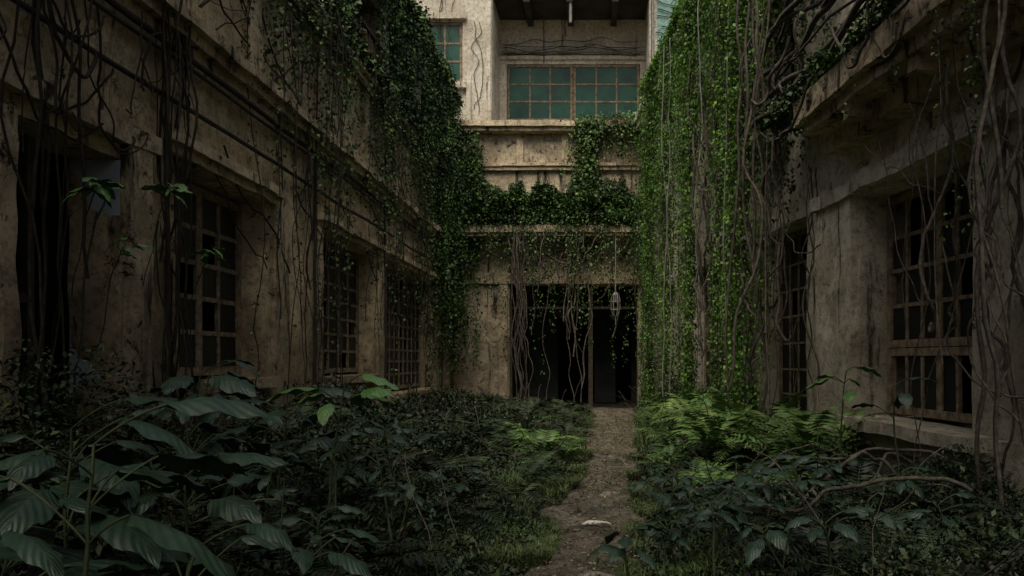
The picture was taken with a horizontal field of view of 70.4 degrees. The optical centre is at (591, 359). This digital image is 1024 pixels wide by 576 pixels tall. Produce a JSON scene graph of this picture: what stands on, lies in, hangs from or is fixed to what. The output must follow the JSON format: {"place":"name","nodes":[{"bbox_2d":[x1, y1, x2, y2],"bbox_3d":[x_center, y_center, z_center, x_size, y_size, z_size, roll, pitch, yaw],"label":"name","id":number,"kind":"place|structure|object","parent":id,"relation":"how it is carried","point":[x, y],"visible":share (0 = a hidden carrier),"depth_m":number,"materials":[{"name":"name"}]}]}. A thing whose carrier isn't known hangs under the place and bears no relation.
{"place":"outdoors","nodes":[
{"label":"outdoors","id":0,"kind":"place"},
{"bbox_2d":[318,0,456,120],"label":"top floor column","id":1,"kind":"structure","parent":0,"point":[387,62],"depth_m":16.86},
{"bbox_2d":[337,0,445,134],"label":"top floor wall","id":2,"kind":"structure","parent":0,"point":[370,18],"depth_m":16.00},
{"bbox_2d":[342,0,440,140],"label":"balcony railing","id":3,"kind":"object","parent":2,"relation":"on","point":[367,28],"visible":0.08,"depth_m":15.59,"materials":[{"name":"metal"}]},
{"bbox_2d":[0,390,1023,575],"bbox_3d":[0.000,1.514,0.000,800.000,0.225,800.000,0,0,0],"label":"ground","id":4,"kind":"structure","parent":0,"point":[617,403],"depth_m":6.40,"materials":[{"name":"green plant"}]},
{"bbox_2d":[0,471,88,502],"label":"broadleaf plant","id":5,"kind":"object","parent":4,"relation":"on","point":[44,476],"visible":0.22,"depth_m":3.72,"materials":[{"name":"green plant"}]},
{"bbox_2d":[0,524,97,575],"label":"broadleaf plant","id":6,"kind":"object","parent":4,"relation":"on","point":[70,555],"visible":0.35,"depth_m":3.20,"materials":[{"name":"green plant"}]},
{"bbox_2d":[0,528,159,575],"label":"broadleaf plant","id":7,"kind":"object","parent":4,"relation":"on","point":[31,547],"visible":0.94,"depth_m":2.46,"materials":[{"name":"green plant"}]},
{"bbox_2d":[0,397,177,535],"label":"broadleaf plant","id":8,"kind":"object","parent":4,"relation":"on","point":[109,458],"visible":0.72,"depth_m":3.87,"materials":[{"name":"green plant"}]},
{"bbox_2d":[0,417,213,569],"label":"broadleaf plant","id":9,"kind":"object","parent":4,"relation":"on","point":[22,511],"visible":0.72,"depth_m":3.12,"materials":[{"name":"green plant"}]},
{"bbox_2d":[0,397,282,575],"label":"broadleaf plant","id":10,"kind":"object","parent":4,"relation":"on","point":[166,537],"visible":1,"depth_m":2.90,"materials":[{"name":"green plant"}]},
{"bbox_2d":[60,177,230,521],"bbox_3d":[-4.241,-0.031,6.874,0.829,3.355,2.360,0,0,0],"label":"plant","id":11,"kind":"object","parent":4,"relation":"on","point":[101,189],"visible":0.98,"depth_m":6.55,"materials":[{"name":"green plant"}]},
{"bbox_2d":[121,447,191,551],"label":"broadleaf seedling","id":12,"kind":"object","parent":4,"relation":"on","point":[174,493],"visible":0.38,"depth_m":4.24,"materials":[{"name":"green plant"}]},
{"bbox_2d":[126,374,255,515],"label":"broadleaf shrub","id":13,"kind":"object","parent":4,"relation":"on","point":[230,384],"visible":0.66,"depth_m":5.23,"materials":[{"name":"green plant"}]},
{"bbox_2d":[88,523,298,575],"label":"broadleaf plant","id":14,"kind":"object","parent":4,"relation":"on","point":[269,536],"visible":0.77,"depth_m":3.21,"materials":[{"name":"green plant"}]},
{"bbox_2d":[140,360,260,513],"bbox_3d":[-3.564,0.741,6.621,1.044,1.489,0.981,0,0,0],"label":"broadleaf shrub","id":15,"kind":"object","parent":4,"relation":"on","point":[209,417],"visible":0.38,"depth_m":6.62,"materials":[{"name":"green plant"}]},
{"bbox_2d":[116,452,293,563],"bbox_3d":[-2.237,1.005,4.076,0.837,0.957,0.994,0,0,-41],"label":"broadleaf plant","id":16,"kind":"object","parent":4,"relation":"on","point":[231,508],"visible":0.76,"depth_m":3.96,"materials":[{"name":"green plant"}]},
{"bbox_2d":[142,360,275,503],"bbox_3d":[-3.201,0.757,5.986,0.964,1.528,1.083,0,0,45],"label":"broadleaf shrub","id":17,"kind":"object","parent":4,"relation":"on","point":[170,385],"visible":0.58,"depth_m":5.79,"materials":[{"name":"green plant"}]},
{"bbox_2d":[16,146,409,480],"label":"interior walls","id":18,"kind":"structure","parent":4,"relation":"on","point":[208,308],"depth_m":7.75,"materials":[{"name":"paint"}]},
{"bbox_2d":[0,0,451,499],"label":"ground floor wall","id":19,"kind":"structure","parent":4,"relation":"on","point":[120,44],"depth_m":8.13,"materials":[{"name":"paint"}]},
{"bbox_2d":[18,135,34,452],"bbox_3d":[-4.974,-0.185,6.079,0.075,3.576,0.603,0,0,0],"label":"door frame","id":20,"kind":"object","parent":19,"relation":"attached to","point":[26,160],"visible":0.39,"depth_m":6.30,"materials":[{"name":"brown wood"}]},
{"bbox_2d":[69,160,119,510],"bbox_3d":[-4.922,-0.190,7.130,0.496,3.580,0.014,0,0,0],"label":"painted jamb","id":21,"kind":"object","parent":19,"relation":"attached to","point":[104,169],"visible":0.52,"depth_m":7.12,"materials":[{"name":"paint"}]},
{"bbox_2d":[0,0,449,494],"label":"cornices and pilasters","id":22,"kind":"object","parent":19,"relation":"attached to","point":[228,63],"visible":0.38,"depth_m":8.08,"materials":[{"name":"paint"}]},
{"bbox_2d":[183,0,435,219],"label":"wall","id":23,"kind":"structure","parent":22,"relation":"on","point":[211,14],"depth_m":11.33,"materials":[{"name":"paint"}]},
{"bbox_2d":[10,0,443,426],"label":"conduit pipes","id":24,"kind":"object","parent":19,"relation":"attached to","point":[124,11],"visible":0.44,"depth_m":8.89,"materials":[{"name":"black metal"}]},
{"bbox_2d":[174,178,419,389],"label":"window frames","id":25,"kind":"structure","parent":19,"relation":"attached to","point":[198,265],"depth_m":10.11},
{"bbox_2d":[174,191,418,386],"bbox_3d":[-5.026,-0.725,14.535,0.013,2.770,12.650,0,0,0],"label":"window glass","id":26,"kind":"object","parent":25,"relation":"in","point":[227,319],"visible":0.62,"depth_m":9.98,"materials":[{"name":"black glass"}]},
{"bbox_2d":[237,0,483,426],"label":"wall ivy","id":27,"kind":"object","parent":19,"relation":"attached to","point":[448,194],"depth_m":17.44,"materials":[{"name":"green plant"}]},
{"bbox_2d":[241,448,279,499],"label":"broadleaf seedling","id":28,"kind":"object","parent":4,"relation":"on","point":[273,450],"visible":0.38,"depth_m":5.83,"materials":[{"name":"green plant"}]},
{"bbox_2d":[239,452,298,564],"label":"broadleaf seedling","id":29,"kind":"object","parent":4,"relation":"on","point":[262,483],"visible":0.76,"depth_m":5.11,"materials":[{"name":"green plant"}]},
{"bbox_2d":[250,488,300,523],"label":"broadleaf seedling","id":30,"kind":"object","parent":4,"relation":"on","point":[271,503],"visible":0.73,"depth_m":5.02,"materials":[{"name":"green plant"}]},
{"bbox_2d":[202,387,353,514],"bbox_3d":[-2.441,0.881,5.591,0.990,1.331,0.849,0,0,37],"label":"broadleaf shrub","id":31,"kind":"object","parent":4,"relation":"on","point":[325,442],"visible":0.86,"depth_m":5.62,"materials":[{"name":"green plant"}]},
{"bbox_2d":[219,528,383,575],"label":"broadleaf plant","id":32,"kind":"object","parent":4,"relation":"on","point":[303,559],"visible":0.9,"depth_m":3.82,"materials":[{"name":"green plant"}]},
{"bbox_2d":[272,505,364,560],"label":"broadleaf seedling","id":33,"kind":"object","parent":4,"relation":"on","point":[290,521],"visible":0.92,"depth_m":4.91,"materials":[{"name":"green plant"}]},
{"bbox_2d":[293,431,370,548],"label":"broadleaf seedling","id":34,"kind":"object","parent":4,"relation":"on","point":[323,457],"visible":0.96,"depth_m":5.36,"materials":[{"name":"green plant"}]},
{"bbox_2d":[267,374,397,544],"bbox_3d":[-1.980,0.793,5.512,0.933,1.380,0.898,0,0,-20],"label":"broadleaf shrub","id":35,"kind":"object","parent":4,"relation":"on","point":[323,414],"visible":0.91,"depth_m":5.44,"materials":[{"name":"green plant"}]},
{"bbox_2d":[0,0,673,529],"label":"creeping vines","id":36,"kind":"object","parent":4,"relation":"on","point":[42,116],"visible":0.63,"depth_m":6.76,"materials":[{"name":"brown plant"}]},
{"bbox_2d":[293,419,389,528],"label":"broadleaf shrub","id":37,"kind":"object","parent":4,"relation":"on","point":[362,474],"visible":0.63,"depth_m":6.18,"materials":[{"name":"green plant"}]},
{"bbox_2d":[347,435,409,548],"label":"broadleaf seedling","id":38,"kind":"object","parent":4,"relation":"on","point":[397,439],"visible":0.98,"depth_m":5.38,"materials":[{"name":"green plant"}]},
{"bbox_2d":[352,482,416,537],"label":"broadleaf seedling","id":39,"kind":"object","parent":4,"relation":"on","point":[405,486],"visible":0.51,"depth_m":5.83,"materials":[{"name":"green plant"}]},
{"bbox_2d":[363,423,415,529],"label":"broadleaf seedling","id":40,"kind":"object","parent":4,"relation":"on","point":[400,429],"visible":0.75,"depth_m":6.30,"materials":[{"name":"green plant"}]},
{"bbox_2d":[373,472,449,539],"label":"broadleaf seedling","id":41,"kind":"object","parent":4,"relation":"on","point":[408,496],"visible":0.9,"depth_m":5.28,"materials":[{"name":"green plant"}]},
{"bbox_2d":[444,464,483,510],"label":"broadleaf seedling","id":42,"kind":"object","parent":4,"relation":"on","point":[460,488],"visible":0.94,"depth_m":6.70,"materials":[{"name":"green plant"}]},
{"bbox_2d":[0,339,1023,575],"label":"undergrowth","id":43,"kind":"object","parent":4,"relation":"on","point":[980,535],"visible":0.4,"depth_m":5.75,"materials":[{"name":"green plant"}]},
{"bbox_2d":[502,421,588,458],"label":"fern","id":44,"kind":"object","parent":4,"relation":"on","point":[550,444],"visible":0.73,"depth_m":11.34,"materials":[{"name":"green plant"}]},
{"bbox_2d":[70,385,1023,575],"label":"dead twigs","id":45,"kind":"object","parent":4,"relation":"on","point":[860,530],"visible":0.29,"depth_m":5.96,"materials":[{"name":"brown wood"}]},
{"bbox_2d":[452,133,642,402],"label":"front wall","id":46,"kind":"structure","parent":4,"relation":"on","point":[501,148],"depth_m":24.00,"materials":[{"name":"paint"}]},
{"bbox_2d":[509,285,635,407],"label":"doorway posts","id":47,"kind":"object","parent":46,"relation":"attached to","point":[590,374],"visible":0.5,"depth_m":23.98,"materials":[{"name":"brown wood"}]},
{"bbox_2d":[453,120,642,397],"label":"ledges and canopy","id":48,"kind":"object","parent":4,"relation":"on","point":[519,128],"visible":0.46,"depth_m":23.85,"materials":[{"name":"paint"}]},
{"bbox_2d":[452,107,644,374],"bbox_3d":[-1.274,-3.855,23.406,7.163,8.687,1.583,0,0,0],"label":"canopy ivy","id":49,"kind":"object","parent":48,"relation":"attached to","point":[581,201],"visible":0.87,"depth_m":23.13,"materials":[{"name":"green plant"}]},
{"bbox_2d":[611,233,619,324],"bbox_3d":[0.750,-2.585,22.900,0.318,2.930,0.318,0,0,0],"label":"hanging lantern","id":50,"kind":"object","parent":49,"relation":"hanging from","point":[615,296],"visible":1,"depth_m":22.89,"materials":[{"name":"metal"}]},
{"bbox_2d":[401,402,747,575],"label":"grass","id":51,"kind":"structure","parent":4,"relation":"on","point":[546,551],"depth_m":6.64,"materials":[{"name":"green plant"}]},
{"bbox_2d":[513,294,636,401],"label":"interior walls","id":52,"kind":"structure","parent":4,"relation":"on","point":[619,378],"depth_m":27.50,"materials":[{"name":"paint"}]},
{"bbox_2d":[551,491,619,575],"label":"flagstones","id":53,"kind":"object","parent":4,"relation":"on","point":[587,573],"visible":0.53,"depth_m":5.36,"materials":[{"name":"stone"}]},
{"bbox_2d":[632,476,687,518],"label":"broadleaf seedling","id":54,"kind":"object","parent":4,"relation":"on","point":[660,499],"visible":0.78,"depth_m":6.50,"materials":[{"name":"green plant"}]},
{"bbox_2d":[642,519,693,566],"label":"broadleaf seedling","id":55,"kind":"object","parent":4,"relation":"on","point":[682,541],"visible":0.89,"depth_m":5.20,"materials":[{"name":"green plant"}]},
{"bbox_2d":[643,469,701,528],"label":"broadleaf seedling","id":56,"kind":"object","parent":4,"relation":"on","point":[669,481],"visible":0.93,"depth_m":6.09,"materials":[{"name":"green plant"}]},
{"bbox_2d":[649,461,701,515],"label":"broadleaf seedling","id":57,"kind":"object","parent":4,"relation":"on","point":[674,477],"visible":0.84,"depth_m":6.65,"materials":[{"name":"green plant"}]},
{"bbox_2d":[647,521,723,565],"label":"broadleaf seedling","id":58,"kind":"object","parent":4,"relation":"on","point":[700,525],"visible":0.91,"depth_m":5.21,"materials":[{"name":"green plant"}]},
{"bbox_2d":[665,481,715,541],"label":"broadleaf seedling","id":59,"kind":"object","parent":4,"relation":"on","point":[681,494],"visible":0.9,"depth_m":5.86,"materials":[{"name":"green plant"}]},
{"bbox_2d":[667,492,716,530],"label":"broadleaf seedling","id":60,"kind":"object","parent":4,"relation":"on","point":[685,520],"visible":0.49,"depth_m":6.04,"materials":[{"name":"green plant"}]},
{"bbox_2d":[662,467,724,511],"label":"broadleaf seedling","id":61,"kind":"object","parent":4,"relation":"on","point":[687,481],"visible":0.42,"depth_m":6.81,"materials":[{"name":"green plant"}]},
{"bbox_2d":[683,387,723,461],"bbox_3d":[1.484,0.948,9.459,0.506,1.187,0.530,0,0,0],"label":"sapling","id":62,"kind":"object","parent":4,"relation":"on","point":[708,402],"visible":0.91,"depth_m":9.46,"materials":[{"name":"green plant"}]},
{"bbox_2d":[631,0,776,451],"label":"hanging vines","id":63,"kind":"object","parent":4,"relation":"on","point":[676,19],"visible":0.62,"depth_m":15.09,"materials":[{"name":"green plant"}]},
{"bbox_2d":[486,374,932,506],"bbox_3d":[0.856,0.994,13.540,5.802,1.440,13.300,0,0,0],"label":"fern thicket","id":64,"kind":"object","parent":4,"relation":"on","point":[786,431],"visible":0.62,"depth_m":9.17,"materials":[{"name":"green plant"}]},
{"bbox_2d":[668,486,756,575],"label":"broadleaf seedling","id":65,"kind":"object","parent":4,"relation":"on","point":[702,517],"visible":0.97,"depth_m":4.94,"materials":[{"name":"green plant"}]},
{"bbox_2d":[701,479,758,505],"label":"broadleaf seedling","id":66,"kind":"object","parent":4,"relation":"on","point":[729,493],"visible":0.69,"depth_m":6.11,"materials":[{"name":"green plant"}]},
{"bbox_2d":[704,492,756,571],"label":"broadleaf seedling","id":67,"kind":"object","parent":4,"relation":"on","point":[720,503],"visible":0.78,"depth_m":5.09,"materials":[{"name":"green plant"}]},
{"bbox_2d":[692,494,771,551],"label":"broadleaf seedling","id":68,"kind":"object","parent":4,"relation":"on","point":[741,517],"visible":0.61,"depth_m":5.32,"materials":[{"name":"green plant"}]},
{"bbox_2d":[706,482,765,504],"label":"broadleaf seedling","id":69,"kind":"object","parent":4,"relation":"on","point":[739,501],"visible":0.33,"depth_m":6.48,"materials":[{"name":"green plant"}]},
{"bbox_2d":[715,466,774,526],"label":"broadleaf seedling","id":70,"kind":"object","parent":4,"relation":"on","point":[741,479],"visible":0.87,"depth_m":6.25,"materials":[{"name":"green plant"}]},
{"bbox_2d":[726,454,797,514],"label":"broadleaf seedling","id":71,"kind":"object","parent":4,"relation":"on","point":[778,456],"visible":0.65,"depth_m":6.68,"materials":[{"name":"green plant"}]},
{"bbox_2d":[508,0,1023,548],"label":"woody vines","id":72,"kind":"object","parent":4,"relation":"on","point":[984,266],"visible":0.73,"depth_m":8.91,"materials":[{"name":"brown plant"}]},
{"bbox_2d":[730,522,816,574],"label":"broadleaf seedling","id":73,"kind":"object","parent":4,"relation":"on","point":[777,538],"visible":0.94,"depth_m":4.68,"materials":[{"name":"green plant"}]},
{"bbox_2d":[746,480,804,530],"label":"broadleaf seedling","id":74,"kind":"object","parent":4,"relation":"on","point":[768,489],"visible":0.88,"depth_m":5.83,"materials":[{"name":"green plant"}]},
{"bbox_2d":[756,460,833,514],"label":"broadleaf seedling","id":75,"kind":"object","parent":4,"relation":"on","point":[803,482],"visible":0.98,"depth_m":5.67,"materials":[{"name":"green plant"}]},
{"bbox_2d":[790,454,848,517],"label":"broadleaf seedling","id":76,"kind":"object","parent":4,"relation":"on","point":[822,470],"visible":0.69,"depth_m":6.53,"materials":[{"name":"green plant"}]},
{"bbox_2d":[792,463,852,490],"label":"broadleaf seedling","id":77,"kind":"object","parent":4,"relation":"on","point":[832,481],"visible":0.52,"depth_m":6.43,"materials":[{"name":"green plant"}]},
{"bbox_2d":[782,507,876,573],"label":"broadleaf seedling","id":78,"kind":"object","parent":4,"relation":"on","point":[846,530],"visible":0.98,"depth_m":4.38,"materials":[{"name":"green plant"}]},
{"bbox_2d":[642,0,1023,508],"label":"wall","id":79,"kind":"structure","parent":4,"relation":"on","point":[833,172],"depth_m":8.86,"materials":[{"name":"grey paint"}]},
{"bbox_2d":[639,0,994,346],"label":"wall ivy","id":80,"kind":"object","parent":79,"relation":"attached to","point":[782,119],"depth_m":8.92,"materials":[{"name":"green plant"}]},
{"bbox_2d":[634,0,1023,541],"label":"pilasters and sills","id":81,"kind":"object","parent":79,"relation":"attached to","point":[836,263],"visible":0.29,"depth_m":8.87,"materials":[{"name":"grey paint"}]},
{"bbox_2d":[704,165,972,423],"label":"window frames","id":82,"kind":"structure","parent":79,"relation":"attached to","point":[932,349],"depth_m":8.32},
{"bbox_2d":[706,176,972,415],"bbox_3d":[3.314,-0.450,12.039,0.013,3.100,10.460,0,0,-6],"label":"window glass","id":83,"kind":"object","parent":82,"relation":"in","point":[949,372],"visible":0.37,"depth_m":8.19,"materials":[{"name":"black glass"}]},
{"bbox_2d":[793,0,1023,155],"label":"canopy","id":84,"kind":"object","parent":79,"relation":"attached to","point":[880,105],"visible":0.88,"depth_m":7.11,"materials":[{"name":"paint"}]},
{"bbox_2d":[801,366,880,491],"bbox_3d":[2.590,0.795,7.520,0.673,1.468,0.600,0,0,-43],"label":"sapling","id":85,"kind":"object","parent":4,"relation":"on","point":[849,396],"visible":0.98,"depth_m":7.47,"materials":[{"name":"green plant"}]},
{"bbox_2d":[807,457,883,479],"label":"broadleaf seedling","id":86,"kind":"object","parent":4,"relation":"on","point":[853,462],"visible":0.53,"depth_m":6.51,"materials":[{"name":"green plant"}]},
{"bbox_2d":[684,444,1023,572],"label":"exposed roots","id":87,"kind":"object","parent":4,"relation":"on","point":[847,459],"visible":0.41,"depth_m":6.24,"materials":[{"name":"brown plant"}]},
{"bbox_2d":[845,492,899,566],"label":"broadleaf seedling","id":88,"kind":"object","parent":4,"relation":"on","point":[888,520],"visible":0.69,"depth_m":4.83,"materials":[{"name":"green plant"}]},
{"bbox_2d":[790,17,972,423],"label":"interior walls","id":89,"kind":"structure","parent":4,"relation":"on","point":[967,280],"depth_m":9.64,"materials":[{"name":"paint"}]},
{"bbox_2d":[850,377,938,504],"bbox_3d":[2.699,0.798,6.464,0.440,1.298,0.607,0,0,-33],"label":"sapling","id":90,"kind":"object","parent":4,"relation":"on","point":[906,399],"visible":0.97,"depth_m":6.41,"materials":[{"name":"green plant"}]},
{"bbox_2d":[869,503,933,557],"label":"broadleaf seedling","id":91,"kind":"object","parent":4,"relation":"on","point":[900,525],"visible":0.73,"depth_m":5.10,"materials":[{"name":"green plant"}]},
{"bbox_2d":[873,467,938,532],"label":"broadleaf seedling","id":92,"kind":"object","parent":4,"relation":"on","point":[902,485],"visible":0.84,"depth_m":5.61,"materials":[{"name":"green plant"}]},
{"bbox_2d":[896,492,990,560],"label":"broadleaf seedling","id":93,"kind":"object","parent":4,"relation":"on","point":[952,522],"visible":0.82,"depth_m":5.27,"materials":[{"name":"green plant"}]},
{"bbox_2d":[513,236,642,294],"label":"floors","id":94,"kind":"structure","parent":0,"point":[558,291],"depth_m":27.04,"materials":[{"name":"paint"}]},
{"bbox_2d":[415,0,656,119],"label":"wall","id":95,"kind":"structure","parent":94,"relation":"on","point":[497,32],"depth_m":26.90,"materials":[{"name":"beige paint"}]},
{"bbox_2d":[427,23,638,120],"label":"window frames","id":96,"kind":"structure","parent":95,"relation":"attached to","point":[572,101],"depth_m":27.03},
{"bbox_2d":[431,26,636,118],"bbox_3d":[-2.148,-10.355,26.609,7.600,2.590,1.445,0,0,-17],"label":"green window glass","id":97,"kind":"object","parent":96,"relation":"attached to","point":[562,92],"visible":0.82,"depth_m":27.06,"materials":[{"name":"teal glass"}]},
{"bbox_2d":[494,0,651,61],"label":"balcony ceiling","id":98,"kind":"structure","parent":95,"relation":"attached to","point":[531,11],"depth_m":26.19,"materials":[{"name":"paint"}]},
{"bbox_2d":[501,0,653,62],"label":"drainpipes","id":99,"kind":"object","parent":95,"relation":"attached to","point":[570,12],"visible":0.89,"depth_m":26.87,"materials":[{"name":"metal"}]},
{"bbox_2d":[657,0,678,49],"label":"teal wall","id":100,"kind":"structure","parent":95,"relation":"attached to","point":[663,21],"depth_m":25.00,"materials":[{"name":"teal paint"}]},
{"bbox_2d":[525,408,647,575],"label":"dirt path","id":101,"kind":"structure","parent":0,"point":[569,568],"depth_m":7.64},
{"bbox_2d":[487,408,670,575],"bbox_3d":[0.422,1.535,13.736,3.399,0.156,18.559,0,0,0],"label":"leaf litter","id":102,"kind":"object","parent":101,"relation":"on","point":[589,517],"visible":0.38,"depth_m":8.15,"materials":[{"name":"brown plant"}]},
{"bbox_2d":[531,412,641,575],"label":"rubble","id":103,"kind":"object","parent":101,"relation":"on","point":[572,551],"visible":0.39,"depth_m":7.41,"materials":[{"name":"stone"}]},
{"bbox_2d":[586,524,669,575],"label":"broadleaf seedling","id":104,"kind":"object","parent":101,"relation":"on","point":[617,553],"visible":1,"depth_m":4.39,"materials":[{"name":"green plant"}]},
{"bbox_2d":[661,0,729,396],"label":"hanging cables","id":105,"kind":"object","parent":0,"point":[694,196],"visible":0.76,"depth_m":16.96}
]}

